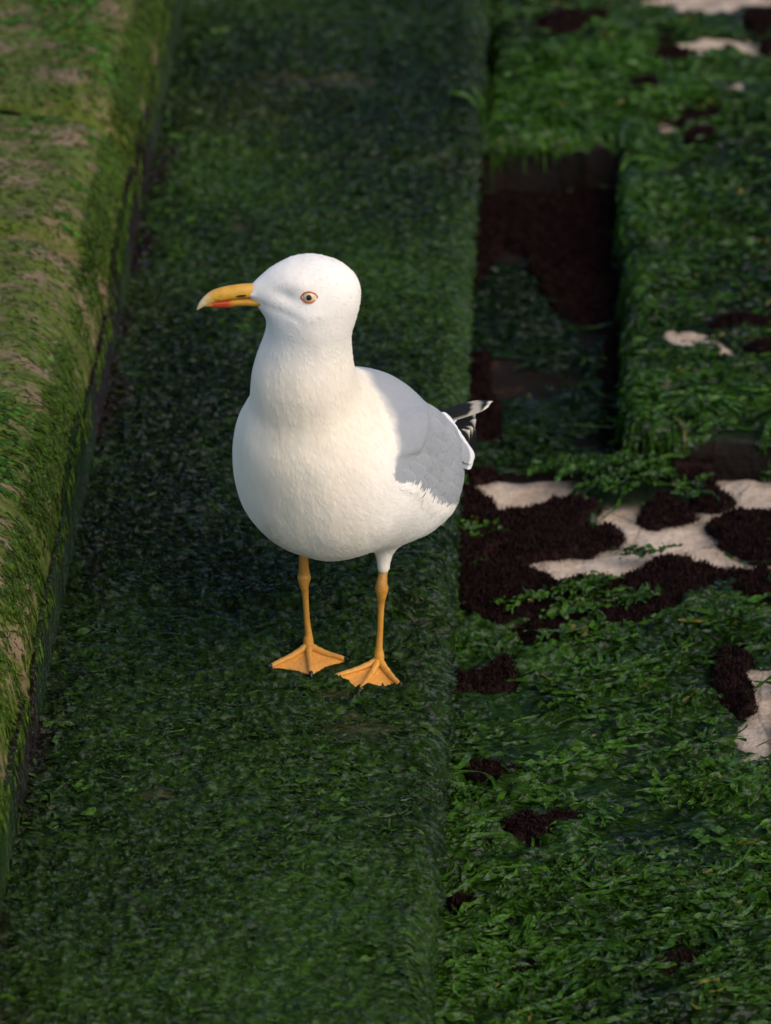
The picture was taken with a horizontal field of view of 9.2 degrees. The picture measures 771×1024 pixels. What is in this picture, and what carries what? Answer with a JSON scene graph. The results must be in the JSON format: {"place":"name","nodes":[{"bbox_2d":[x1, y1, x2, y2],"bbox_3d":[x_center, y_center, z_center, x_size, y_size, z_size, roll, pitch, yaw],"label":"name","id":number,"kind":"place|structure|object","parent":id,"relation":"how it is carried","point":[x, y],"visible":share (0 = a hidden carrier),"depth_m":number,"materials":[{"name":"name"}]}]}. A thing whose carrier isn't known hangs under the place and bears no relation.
{"place":"outdoors","nodes":[
{"label":"outdoors","id":0,"kind":"place"},
{"bbox_2d":[0,0,174,834],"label":"green weed scraps","id":1,"kind":"object","parent":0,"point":[52,436],"visible":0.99,"depth_m":4.99,"materials":[{"name":"green plant"}]},
{"bbox_2d":[446,52,770,973],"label":"ground","id":2,"kind":"structure","parent":0,"point":[508,380],"depth_m":4.98,"materials":[{"name":"stone"}]},
{"bbox_2d":[0,660,21,786],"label":"raised step stone","id":3,"kind":"object","parent":2,"relation":"on","point":[6,753],"visible":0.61,"depth_m":4.26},
{"bbox_2d":[0,239,101,702],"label":"raised step stone","id":4,"kind":"object","parent":2,"relation":"on","point":[24,294],"visible":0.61,"depth_m":4.79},
{"bbox_2d":[0,115,128,314],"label":"raised step stone","id":5,"kind":"object","parent":2,"relation":"on","point":[39,234],"visible":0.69,"depth_m":5.13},
{"bbox_2d":[0,0,164,174],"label":"raised step stone","id":6,"kind":"object","parent":2,"relation":"on","point":[41,80],"visible":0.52,"depth_m":5.41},
{"bbox_2d":[5,668,359,1008],"bbox_3d":[-0.160,0.621,3.929,0.378,0.304,1.697,1,28,2],"label":"step stone","id":7,"kind":"object","parent":2,"relation":"on","point":[144,884],"visible":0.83,"depth_m":4.19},
{"bbox_2d":[0,0,491,1023],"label":"short green weed","id":8,"kind":"object","parent":2,"relation":"on","point":[276,854],"visible":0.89,"depth_m":4.59,"materials":[{"name":"green plant"}]},
{"bbox_2d":[197,253,492,692],"bbox_3d":[-0.016,-0.079,4.449,0.172,0.450,0.358,14,31,24],"label":"seagull","id":9,"kind":"object","parent":8,"relation":"on","point":[337,455],"visible":1,"depth_m":4.32,"materials":[{"name":"white"}]},
{"bbox_2d":[433,0,770,1023],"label":"sea lettuce","id":10,"kind":"object","parent":2,"relation":"on","point":[661,846],"visible":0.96,"depth_m":4.70,"materials":[{"name":"green plant"}]},
{"bbox_2d":[481,0,770,480],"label":"stone ledge","id":11,"kind":"object","parent":2,"relation":"on","point":[735,454],"visible":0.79,"depth_m":5.72,"materials":[{"name":"stone"}]},
{"bbox_2d":[446,4,770,976],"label":"red turf algae","id":12,"kind":"object","parent":11,"relation":"on","point":[562,240],"visible":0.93,"depth_m":4.94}
]}

